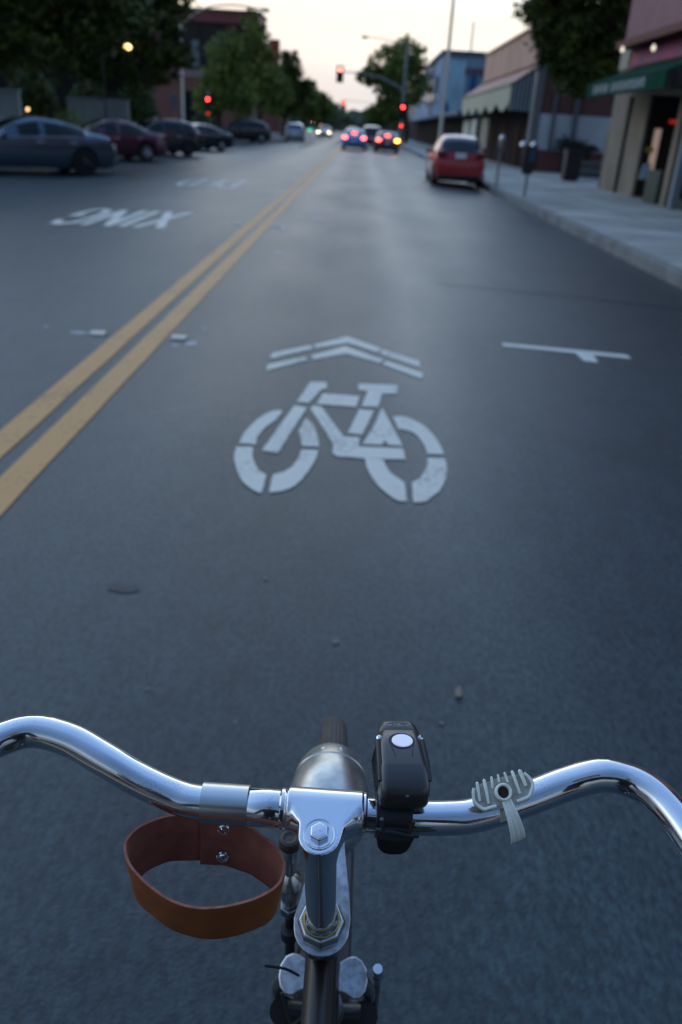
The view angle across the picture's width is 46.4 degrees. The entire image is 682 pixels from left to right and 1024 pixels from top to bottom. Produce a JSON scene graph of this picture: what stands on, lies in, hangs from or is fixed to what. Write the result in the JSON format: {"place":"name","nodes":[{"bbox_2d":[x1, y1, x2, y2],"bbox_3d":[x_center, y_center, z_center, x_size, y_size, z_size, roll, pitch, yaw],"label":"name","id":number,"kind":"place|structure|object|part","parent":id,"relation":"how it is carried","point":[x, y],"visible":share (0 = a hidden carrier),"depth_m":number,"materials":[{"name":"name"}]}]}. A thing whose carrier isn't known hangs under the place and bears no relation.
{"place":"outdoors","nodes":[
{"label":"outdoors","id":0,"kind":"place"},
{"bbox_2d":[0,60,155,116],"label":"boundary building wall","id":1,"kind":"structure","parent":0,"point":[67,84],"depth_m":49.77,"materials":[{"name":"black"}]},
{"bbox_2d":[116,7,267,126],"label":"brick building","id":2,"kind":"structure","parent":0,"point":[207,26],"depth_m":92.01,"materials":[{"name":"red"}]},
{"bbox_2d":[160,23,179,68],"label":"window","id":3,"kind":"structure","parent":2,"relation":"in","point":[177,23],"depth_m":91.71,"materials":[{"name":"black glass"}]},
{"bbox_2d":[182,22,198,69],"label":"window","id":4,"kind":"structure","parent":2,"relation":"in","point":[192,29],"depth_m":91.10,"materials":[{"name":"black glass"}]},
{"bbox_2d":[184,91,215,124],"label":"ground window","id":5,"kind":"structure","parent":2,"relation":"in","point":[189,113],"depth_m":93.94,"materials":[{"name":"black glass"}]},
{"bbox_2d":[200,23,218,69],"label":"window","id":6,"kind":"structure","parent":2,"relation":"in","point":[208,30],"depth_m":91.21,"materials":[{"name":"black glass"}]},
{"bbox_2d":[221,24,238,45],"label":"window","id":7,"kind":"structure","parent":2,"relation":"in","point":[223,26],"depth_m":90.76,"materials":[{"name":"black glass"}]},
{"bbox_2d":[261,39,288,132],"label":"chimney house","id":8,"kind":"structure","parent":0,"point":[273,123],"depth_m":121.31,"materials":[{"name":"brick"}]},
{"bbox_2d":[271,129,316,133],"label":"pavement","id":9,"kind":"structure","parent":0,"point":[307,130],"depth_m":207.81,"materials":[{"name":"concrete"}]},
{"bbox_2d":[0,89,21,118],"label":"garden wall","id":10,"kind":"structure","parent":9,"relation":"on","point":[10,102],"depth_m":34.13,"materials":[{"name":"grey concrete"}]},
{"bbox_2d":[0,13,31,86],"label":"tree","id":11,"kind":"object","parent":9,"relation":"on","point":[12,71],"visible":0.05,"depth_m":38.06,"materials":[{"name":"green plant"}]},
{"bbox_2d":[5,68,64,120],"bbox_3d":[-17.739,-23.542,45.767,3.931,3.715,2.758,3,26,0],"label":"shrub","id":12,"kind":"object","parent":9,"relation":"on","point":[43,105],"visible":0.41,"depth_m":45.16,"materials":[{"name":"green plant"}]},
{"bbox_2d":[52,107,86,126],"bbox_3d":[-12.675,-18.003,37.174,2.117,1.638,1.870,3,26,0],"label":"shrub","id":13,"kind":"object","parent":9,"relation":"on","point":[71,121],"visible":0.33,"depth_m":36.90,"materials":[{"name":"green plant"}]},
{"bbox_2d":[0,0,165,85],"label":"tree","id":14,"kind":"object","parent":9,"relation":"on","point":[19,21],"visible":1,"depth_m":28.75,"materials":[{"name":"green plant"}]},
{"bbox_2d":[65,78,103,117],"bbox_3d":[-14.956,-24.062,47.671,3.963,3.344,2.668,3,26,0],"label":"shrub","id":15,"kind":"object","parent":9,"relation":"on","point":[81,91],"visible":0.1,"depth_m":46.92,"materials":[{"name":"green plant"}]},
{"bbox_2d":[66,96,129,126],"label":"garden wall","id":16,"kind":"structure","parent":9,"relation":"on","point":[89,108],"depth_m":42.21,"materials":[{"name":"grey concrete"}]},
{"bbox_2d":[16,0,201,98],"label":"tree","id":17,"kind":"object","parent":9,"relation":"on","point":[156,64],"visible":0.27,"depth_m":40.93,"materials":[{"name":"green plant"}]},
{"bbox_2d":[101,44,130,117],"bbox_3d":[-10.319,-19.465,36.964,1.391,4.640,0.400,3,26,0],"label":"street lamp","id":18,"kind":"object","parent":9,"relation":"on","point":[129,46],"visible":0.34,"depth_m":36.75,"materials":[{"name":"black metal"}]},
{"bbox_2d":[115,79,160,124],"bbox_3d":[-12.601,-24.717,48.922,3.309,3.664,2.709,3,26,0],"label":"shrub","id":19,"kind":"object","parent":9,"relation":"on","point":[140,110],"visible":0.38,"depth_m":48.33,"materials":[{"name":"green plant"}]},
{"bbox_2d":[170,91,176,118],"bbox_3d":[-11.114,-26.369,53.066,0.400,2.950,0.100,3,26,0],"label":"sign post","id":20,"kind":"object","parent":9,"relation":"on","point":[173,98],"visible":0.98,"depth_m":52.64,"materials":[{"name":"metal"}]},
{"bbox_2d":[190,111,215,126],"bbox_3d":[-10.394,-28.884,59.599,2.301,2.066,2.734,3,26,0],"label":"shrub","id":21,"kind":"object","parent":9,"relation":"on","point":[201,117],"visible":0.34,"depth_m":58.92,"materials":[{"name":"green plant"}]},
{"bbox_2d":[204,91,211,116],"bbox_3d":[-10.757,-32.151,64.534,0.479,3.500,0.438,-17,32,-35],"label":"traffic light","id":22,"kind":"object","parent":9,"relation":"on","point":[208,103],"visible":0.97,"depth_m":64.15,"materials":[{"name":"black metal"}]},
{"bbox_2d":[180,4,269,120],"bbox_3d":[-7.703,-28.961,52.861,5.895,8.155,0.280,3,26,0],"label":"street lamp","id":23,"kind":"object","parent":9,"relation":"on","point":[265,10],"visible":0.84,"depth_m":51.28,"materials":[{"name":"grey metal"}]},
{"bbox_2d":[190,19,268,126],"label":"tree","id":24,"kind":"object","parent":9,"relation":"on","point":[227,85],"visible":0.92,"depth_m":66.15,"materials":[{"name":"green plant"}]},
{"bbox_2d":[0,131,681,1023],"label":"road","id":25,"kind":"structure","parent":0,"point":[552,641],"depth_m":2.84,"materials":[{"name":"grey asphalt"}]},
{"bbox_2d":[0,115,119,175],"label":"parked car","id":26,"kind":"object","parent":25,"relation":"on","point":[33,141],"visible":1,"depth_m":21.71,"materials":[{"name":"blue metal"}]},
{"bbox_3d":[-8.352,-10.229,21.276,0.565,0.380,0.165,-15,32,-34],"label":"side window","id":27,"kind":"part","parent":26,"relation":"part of","materials":[{"name":"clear glass"}]},
{"bbox_3d":[-7.563,-10.458,21.820,1.115,0.340,0.163,-15,32,-34],"label":"side window","id":28,"kind":"part","parent":26,"relation":"part of","materials":[{"name":"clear glass"}]},
{"bbox_3d":[-7.696,-10.948,22.614,0.837,0.299,1.531,-15,32,-34],"label":"rear window","id":29,"kind":"part","parent":26,"relation":"part of","materials":[{"name":"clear glass"}]},
{"bbox_2d":[70,331,88,333],"bbox_3d":[-1.861,-1.276,5.665,0.139,0.001,0.079,12,27,17],"label":"paint spot","id":30,"kind":"object","parent":25,"relation":"on","point":[78,332],"visible":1,"depth_m":5.67,"materials":[{"name":"white paint"}]},
{"bbox_2d":[90,330,107,335],"bbox_3d":[-1.718,-1.272,5.650,0.104,0.020,0.090,3,26,0],"label":"pavement marker","id":31,"kind":"object","parent":25,"relation":"on","point":[98,333],"visible":1,"depth_m":5.62,"materials":[{"name":"grey"}]},
{"bbox_2d":[50,209,191,227],"bbox_3d":[-3.326,-4.517,12.231,1.721,0.038,2.393,3,26,0],"label":"road marking text","id":32,"kind":"object","parent":25,"relation":"on","point":[162,221],"visible":1,"depth_m":12.13,"materials":[{"name":"white paint"}]},
{"bbox_2d":[107,584,138,592],"bbox_3d":[-0.726,0.254,2.651,0.106,0.001,0.050,3,26,0],"label":"tar spot","id":33,"kind":"object","parent":25,"relation":"on","point":[121,588],"visible":1,"depth_m":2.65,"materials":[{"name":"grey asphalt"}]},
{"bbox_2d":[79,118,168,161],"bbox_3d":[-9.127,-14.250,30.427,4.782,1.441,2.060,-17,32,-36],"label":"parked car","id":34,"kind":"object","parent":25,"relation":"on","point":[141,143],"visible":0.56,"depth_m":30.29,"materials":[{"name":"red paint"}]},
{"bbox_3d":[-8.603,-14.315,29.725,0.473,0.376,0.156,-17,32,-36],"label":"side window","id":35,"kind":"part","parent":34,"relation":"part of","materials":[{"name":"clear glass"}]},
{"bbox_3d":[-7.820,-14.553,30.307,1.247,0.363,0.157,-17,32,-36],"label":"side window","id":36,"kind":"part","parent":34,"relation":"part of","materials":[{"name":"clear glass"}]},
{"bbox_2d":[0,148,340,515],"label":"yellow line","id":37,"kind":"object","parent":25,"relation":"on","point":[21,473],"visible":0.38,"depth_m":4.54,"materials":[{"name":"paint"}]},
{"bbox_2d":[0,145,340,457],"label":"yellow line","id":38,"kind":"object","parent":25,"relation":"on","point":[18,428],"visible":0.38,"depth_m":5.24,"materials":[{"name":"paint"}]},
{"bbox_2d":[138,118,203,155],"bbox_3d":[-8.546,-17.350,36.781,4.216,1.546,1.914,-17,32,-36],"label":"parked car","id":39,"kind":"object","parent":25,"relation":"on","point":[185,138],"visible":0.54,"depth_m":36.63,"materials":[{"name":"black paint"}]},
{"bbox_3d":[-8.391,-17.318,35.875,0.768,0.457,0.147,-17,32,-36],"label":"side window","id":40,"kind":"part","parent":39,"relation":"part of","materials":[{"name":"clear glass"}]},
{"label":"side window","id":41,"kind":"part","parent":39,"relation":"part of","materials":[{"name":"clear glass"}]},
{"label":"side window","id":42,"kind":"part","parent":39,"relation":"part of","materials":[{"name":"black glass"}]},
{"bbox_2d":[171,335,187,339],"bbox_3d":[-1.149,-1.243,5.661,0.104,0.020,0.090,3,26,0],"label":"pavement marker","id":43,"kind":"object","parent":25,"relation":"on","point":[179,337],"visible":1,"depth_m":5.63,"materials":[{"name":"grey plastic"}]},
{"bbox_2d":[185,341,196,345],"bbox_3d":[-1.050,-1.180,5.565,0.086,0.001,0.142,3,26,0],"label":"paint spot","id":44,"kind":"object","parent":25,"relation":"on","point":[191,343],"visible":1,"depth_m":5.56,"materials":[{"name":"white paint"}]},
{"bbox_2d":[176,179,245,186],"bbox_3d":[-3.240,-8.220,19.884,1.477,0.032,2.631,3,26,0],"label":"road marking text","id":45,"kind":"object","parent":25,"relation":"on","point":[219,185],"visible":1,"depth_m":19.78,"materials":[{"name":"white paint"}]},
{"bbox_2d":[191,123,234,151],"bbox_3d":[-8.277,-21.001,44.558,4.543,1.369,1.957,-17,32,-36],"label":"parked car","id":46,"kind":"object","parent":25,"relation":"on","point":[217,139],"visible":0.48,"depth_m":44.54,"materials":[{"name":"blue paint"}]},
{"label":"side window","id":47,"kind":"part","parent":46,"relation":"part of","materials":[{"name":"black glass"}]},
{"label":"side window","id":48,"kind":"part","parent":46,"relation":"part of","materials":[{"name":"black glass"}]},
{"bbox_2d":[216,119,271,142],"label":"parked car","id":49,"kind":"object","parent":25,"relation":"on","point":[253,131],"visible":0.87,"depth_m":65.76,"materials":[{"name":"black paint"}]},
{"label":"side window","id":50,"kind":"part","parent":49,"relation":"part of","materials":[{"name":"black glass"}]},
{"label":"side window","id":51,"kind":"part","parent":49,"relation":"part of","materials":[{"name":"black glass"}]},
{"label":"side window","id":52,"kind":"part","parent":49,"relation":"part of","materials":[{"name":"black glass"}]},
{"bbox_2d":[233,5,296,121],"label":"tree","id":53,"kind":"object","parent":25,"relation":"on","point":[267,82],"visible":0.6,"depth_m":80.31,"materials":[{"name":"green plant"}]},
{"bbox_2d":[269,48,313,136],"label":"tree","id":54,"kind":"object","parent":25,"relation":"on","point":[291,69],"visible":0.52,"depth_m":91.15,"materials":[{"name":"green plant"}]},
{"bbox_2d":[284,122,305,141],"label":"parked car","id":55,"kind":"object","parent":25,"relation":"on","point":[294,131],"visible":1,"depth_m":74.01,"materials":[{"name":"silver metal"}]},
{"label":"rear window","id":56,"kind":"part","parent":55,"relation":"part of","materials":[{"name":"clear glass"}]},
{"bbox_2d":[287,77,334,128],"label":"tree","id":57,"kind":"object","parent":25,"relation":"on","point":[317,104],"visible":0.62,"depth_m":116.83,"materials":[{"name":"green plant"}]},
{"bbox_2d":[317,126,331,137],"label":"oncoming car","id":58,"kind":"object","parent":25,"relation":"on","point":[324,130],"visible":1,"depth_m":105.03,"materials":[{"name":"grey paint"}]},
{"bbox_2d":[310,91,342,128],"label":"tree","id":59,"kind":"object","parent":25,"relation":"on","point":[335,118],"visible":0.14,"depth_m":153.14,"materials":[{"name":"green plant"}]},
{"bbox_2d":[332,638,339,643],"bbox_3d":[-0.016,0.399,2.462,0.027,0.001,0.029,-7,28,-20],"label":"paint spot","id":60,"kind":"object","parent":25,"relation":"on","point":[336,641],"visible":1,"depth_m":2.46,"materials":[{"name":"grey paint"}]},
{"bbox_2d":[234,382,446,501],"bbox_3d":[0.010,-0.438,4.195,1.022,0.018,1.751,3,26,0],"label":"bicycle marking","id":61,"kind":"object","parent":25,"relation":"on","point":[427,484],"visible":1,"depth_m":3.98,"materials":[{"name":"white paint"}]},
{"bbox_2d":[0,714,681,1023],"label":"bicycle","id":62,"kind":"object","parent":25,"relation":"on","point":[322,809],"visible":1,"depth_m":0.54,"materials":[{"name":"silver metal"}]},
{"bbox_2d":[123,782,285,938],"bbox_3d":[-0.091,0.229,0.528,0.109,0.069,0.082,3,26,0],"label":"cup holder","id":63,"kind":"object","parent":62,"relation":"attached to","point":[220,832],"visible":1,"depth_m":0.54,"materials":[{"name":"brown leather"}]},
{"bbox_2d":[371,721,431,854],"bbox_3d":[0.040,0.188,0.548,0.039,0.062,0.072,3,26,0],"label":"bicycle light","id":64,"kind":"object","parent":62,"relation":"attached to","point":[401,772],"visible":1,"depth_m":0.53,"materials":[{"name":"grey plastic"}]},
{"bbox_2d":[472,769,533,843],"bbox_3d":[0.108,0.198,0.534,0.043,0.041,0.029,3,26,0],"label":"plastic clip","id":65,"kind":"object","parent":62,"relation":"attached to","point":[507,793],"visible":1,"depth_m":0.53,"materials":[{"name":"grey plastic"}]},
{"bbox_2d":[332,103,354,131],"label":"tree","id":66,"kind":"object","parent":25,"relation":"on","point":[347,121],"visible":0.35,"depth_m":210.37,"materials":[{"name":"green plant"}]},
{"bbox_2d":[267,336,422,378],"bbox_3d":[0.035,-1.097,5.559,1.028,0.018,1.080,3,26,0],"label":"chevron marking","id":67,"kind":"object","parent":25,"relation":"on","point":[350,351],"visible":1,"depth_m":5.56,"materials":[{"name":"white paint"}]},
{"bbox_2d":[341,129,367,150],"bbox_3d":[0.925,-25.931,55.430,1.895,1.326,4.399,3,26,0],"label":"driving car","id":68,"kind":"object","parent":25,"relation":"on","point":[354,138],"visible":1,"depth_m":53.61,"materials":[{"name":"blue paint"}]},
{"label":"rear window","id":69,"kind":"part","parent":68,"relation":"part of","materials":[{"name":"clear glass"}]},
{"bbox_2d":[363,125,381,144],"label":"driving car","id":70,"kind":"object","parent":25,"relation":"on","point":[370,131],"visible":0.3,"depth_m":68.10,"materials":[{"name":"black paint"}]},
{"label":"rear window","id":71,"kind":"part","parent":70,"relation":"part of","materials":[{"name":"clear glass"}]},
{"bbox_2d":[373,131,398,152],"bbox_3d":[3.187,-26.102,56.178,1.895,1.326,4.399,3,26,-1],"label":"driving car","id":72,"kind":"object","parent":25,"relation":"on","point":[384,140],"visible":1,"depth_m":54.37,"materials":[{"name":"grey paint"}]},
{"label":"rear window","id":73,"kind":"part","parent":72,"relation":"part of","materials":[{"name":"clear glass"}]},
{"bbox_2d":[426,134,485,188],"bbox_3d":[3.804,-11.739,26.553,1.900,1.541,3.882,4,26,1],"label":"parked car","id":74,"kind":"object","parent":25,"relation":"on","point":[457,157],"visible":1,"depth_m":24.96,"materials":[{"name":"red paint"}]},
{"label":"side window","id":75,"kind":"part","parent":74,"relation":"part of","materials":[{"name":"grey glass"}]},
{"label":"rear window","id":76,"kind":"part","parent":74,"relation":"part of","materials":[{"name":"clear glass"}]},
{"bbox_2d":[455,686,462,696],"bbox_3d":[0.337,0.513,2.273,0.022,0.008,0.046,6,26,5],"label":"pebble","id":77,"kind":"object","parent":25,"relation":"on","point":[458,691],"visible":1,"depth_m":2.27,"materials":[{"name":"brown"}]},
{"bbox_2d":[399,144,681,289],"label":"kerb","id":78,"kind":"structure","parent":25,"relation":"on","point":[661,269],"depth_m":13.42,"materials":[{"name":"concrete"}]},
{"bbox_2d":[436,282,681,309],"bbox_3d":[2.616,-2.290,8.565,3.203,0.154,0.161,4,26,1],"label":"tar joint","id":79,"kind":"object","parent":25,"relation":"on","point":[556,294],"visible":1,"depth_m":8.56,"materials":[{"name":"grey asphalt"}]},
{"bbox_2d":[502,343,630,361],"bbox_3d":[1.754,-1.211,6.116,1.000,0.038,0.349,3,26,0],"label":"parking marking","id":80,"kind":"object","parent":25,"relation":"on","point":[583,355],"visible":1,"depth_m":6.20,"materials":[{"name":"white paint"}]},
{"bbox_2d":[179,0,598,110],"label":"sky","id":81,"kind":"structure","parent":0,"point":[326,34],"materials":[{"name":"white"}]},
{"bbox_2d":[398,93,415,139],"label":"building","id":82,"kind":"structure","parent":0,"point":[411,113],"depth_m":134.19,"materials":[{"name":"grey"}]},
{"bbox_2d":[409,50,486,145],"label":"blue building","id":83,"kind":"structure","parent":0,"point":[466,70],"depth_m":84.15,"materials":[{"name":"blue paint"}]},
{"bbox_2d":[429,79,433,104],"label":"window","id":84,"kind":"structure","parent":83,"relation":"in","point":[432,84],"depth_m":94.70,"materials":[{"name":"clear glass"}]},
{"bbox_2d":[434,76,438,103],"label":"window","id":85,"kind":"structure","parent":83,"relation":"in","point":[437,79],"depth_m":88.53,"materials":[{"name":"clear glass"}]},
{"bbox_2d":[428,109,480,138],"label":"building","id":86,"kind":"structure","parent":0,"point":[458,122],"depth_m":64.43,"materials":[{"name":"grey"}]},
{"bbox_2d":[462,119,477,137],"bbox_3d":[9.850,-29.092,61.232,0.120,1.900,8.000,3,26,0],"label":"shop window","id":87,"kind":"structure","parent":86,"relation":"in","point":[466,125],"depth_m":60.14,"materials":[{"name":"grey glass"}]},
{"bbox_2d":[462,27,614,172],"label":"brick building","id":88,"kind":"structure","parent":0,"point":[515,99],"depth_m":38.04,"materials":[{"name":"brown"}]},
{"bbox_2d":[479,118,489,148],"bbox_3d":[9.579,-25.295,53.242,0.100,1.800,3.300,3,26,0],"label":"shop window","id":89,"kind":"structure","parent":88,"relation":"in","point":[485,123],"depth_m":52.79,"materials":[{"name":"grey glass"}]},
{"bbox_2d":[487,122,494,159],"bbox_3d":[9.484,-23.370,50.175,0.080,2.200,1.100,3,26,0],"label":"door","id":90,"kind":"structure","parent":88,"relation":"in","point":[493,123],"depth_m":50.03,"materials":[{"name":"brown"}]},
{"bbox_2d":[500,121,507,162],"bbox_3d":[9.380,-21.415,46.123,0.080,2.200,1.100,3,26,0],"label":"door","id":91,"kind":"structure","parent":88,"relation":"in","point":[504,129],"depth_m":45.84,"materials":[{"name":"brown"}]},
{"bbox_2d":[511,120,521,166],"bbox_3d":[9.275,-19.459,42.072,0.080,2.200,1.100,3,26,0],"label":"door","id":92,"kind":"structure","parent":88,"relation":"in","point":[518,127],"depth_m":41.92,"materials":[{"name":"brown"}]},
{"bbox_2d":[397,134,681,268],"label":"pavement","id":93,"kind":"structure","parent":0,"point":[655,241],"depth_m":19.20,"materials":[{"name":"concrete"}]},
{"bbox_2d":[341,100,382,130],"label":"signal pole","id":94,"kind":"object","parent":93,"relation":"on","point":[342,105],"visible":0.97,"depth_m":169.07,"materials":[{"name":"black metal"}]},
{"bbox_2d":[336,36,408,143],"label":"signal pole","id":95,"kind":"object","parent":93,"relation":"on","point":[403,104],"visible":1,"depth_m":85.23,"materials":[{"name":"black metal"}]},
{"bbox_2d":[360,101,388,129],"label":"tree","id":96,"kind":"object","parent":93,"relation":"on","point":[364,120],"visible":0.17,"depth_m":169.52,"materials":[{"name":"green plant"}]},
{"bbox_2d":[364,98,409,132],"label":"tree","id":97,"kind":"object","parent":93,"relation":"on","point":[379,117],"visible":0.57,"depth_m":119.02,"materials":[{"name":"green plant"}]},
{"bbox_2d":[354,32,432,142],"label":"tree","id":98,"kind":"object","parent":93,"relation":"on","point":[391,69],"visible":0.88,"depth_m":95.59,"materials":[{"name":"green plant"}]},
{"bbox_2d":[438,0,454,138],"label":"street lamp","id":99,"kind":"object","parent":93,"relation":"on","point":[446,72],"visible":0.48,"depth_m":45.39,"materials":[{"name":"grey metal"}]},
{"bbox_2d":[470,22,474,50],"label":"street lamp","id":100,"kind":"object","parent":93,"relation":"on","point":[472,36],"visible":0.34,"depth_m":120.27,"materials":[{"name":"beige metal"}]},
{"bbox_2d":[495,135,504,185],"bbox_3d":[4.912,-10.903,24.711,0.190,1.460,0.190,3,26,0],"label":"parking meter","id":101,"kind":"object","parent":93,"relation":"on","point":[501,143],"visible":1,"depth_m":24.52,"materials":[{"name":"metal"}]},
{"bbox_2d":[520,141,537,196],"bbox_3d":[4.822,-8.933,20.769,0.490,1.340,0.215,3,26,0],"label":"parking meter","id":102,"kind":"object","parent":93,"relation":"on","point":[529,160],"visible":1,"depth_m":20.59,"materials":[{"name":"black metal"}]},
{"bbox_2d":[550,133,583,173],"bbox_3d":[10.280,-16.438,36.532,1.509,1.699,0.771,3,26,0],"label":"potted plant","id":103,"kind":"object","parent":93,"relation":"on","point":[562,146],"visible":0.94,"depth_m":36.35,"materials":[{"name":"green plant"}]},
{"bbox_2d":[509,0,632,100],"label":"tree","id":104,"kind":"object","parent":93,"relation":"on","point":[575,42],"visible":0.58,"depth_m":30.11,"materials":[{"name":"green plant"}]},
{"bbox_2d":[560,150,584,181],"bbox_3d":[8.876,-13.332,30.656,0.660,1.080,0.660,3,26,0],"label":"litter bin","id":105,"kind":"object","parent":93,"relation":"on","point":[571,165],"visible":0.99,"depth_m":30.41,"materials":[{"name":"black metal"}]},
{"bbox_2d":[563,139,587,151],"bbox_3d":[10.775,-16.338,36.607,1.475,1.508,0.836,3,26,0],"label":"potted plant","id":106,"kind":"object","parent":93,"relation":"on","point":[576,145],"visible":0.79,"depth_m":36.30,"materials":[{"name":"green plant"}]},
{"bbox_2d":[575,140,602,163],"bbox_3d":[11.283,-16.302,36.607,1.263,1.498,0.826,18,29,27],"label":"potted plant","id":107,"kind":"object","parent":93,"relation":"on","point":[590,148],"visible":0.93,"depth_m":36.38,"materials":[{"name":"green plant"}]},
{"bbox_2d":[579,131,608,187],"bbox_3d":[10.458,-13.784,31.015,4.236,1.750,8.660,26,34,38],"label":"railing","id":108,"kind":"object","parent":93,"relation":"on","point":[590,170],"visible":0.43,"depth_m":32.84,"materials":[{"name":"grey metal"}]},
{"bbox_2d":[586,0,681,208],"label":"shop building","id":109,"kind":"structure","parent":0,"point":[643,155],"depth_m":22.86,"materials":[{"name":"pink paint"}]},
{"bbox_2d":[634,96,681,197],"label":"shop window","id":110,"kind":"structure","parent":109,"relation":"in","point":[664,109],"depth_m":22.93,"materials":[{"name":"black glass"}]},
{"label":"ground","id":111,"kind":"structure","parent":0,"visible":0},
{"bbox_2d":[288,109,398,133],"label":"distant wood","id":112,"kind":"object","parent":111,"relation":"on","point":[356,114],"visible":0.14,"depth_m":290.79,"materials":[{"name":"green plant"}]}
]}

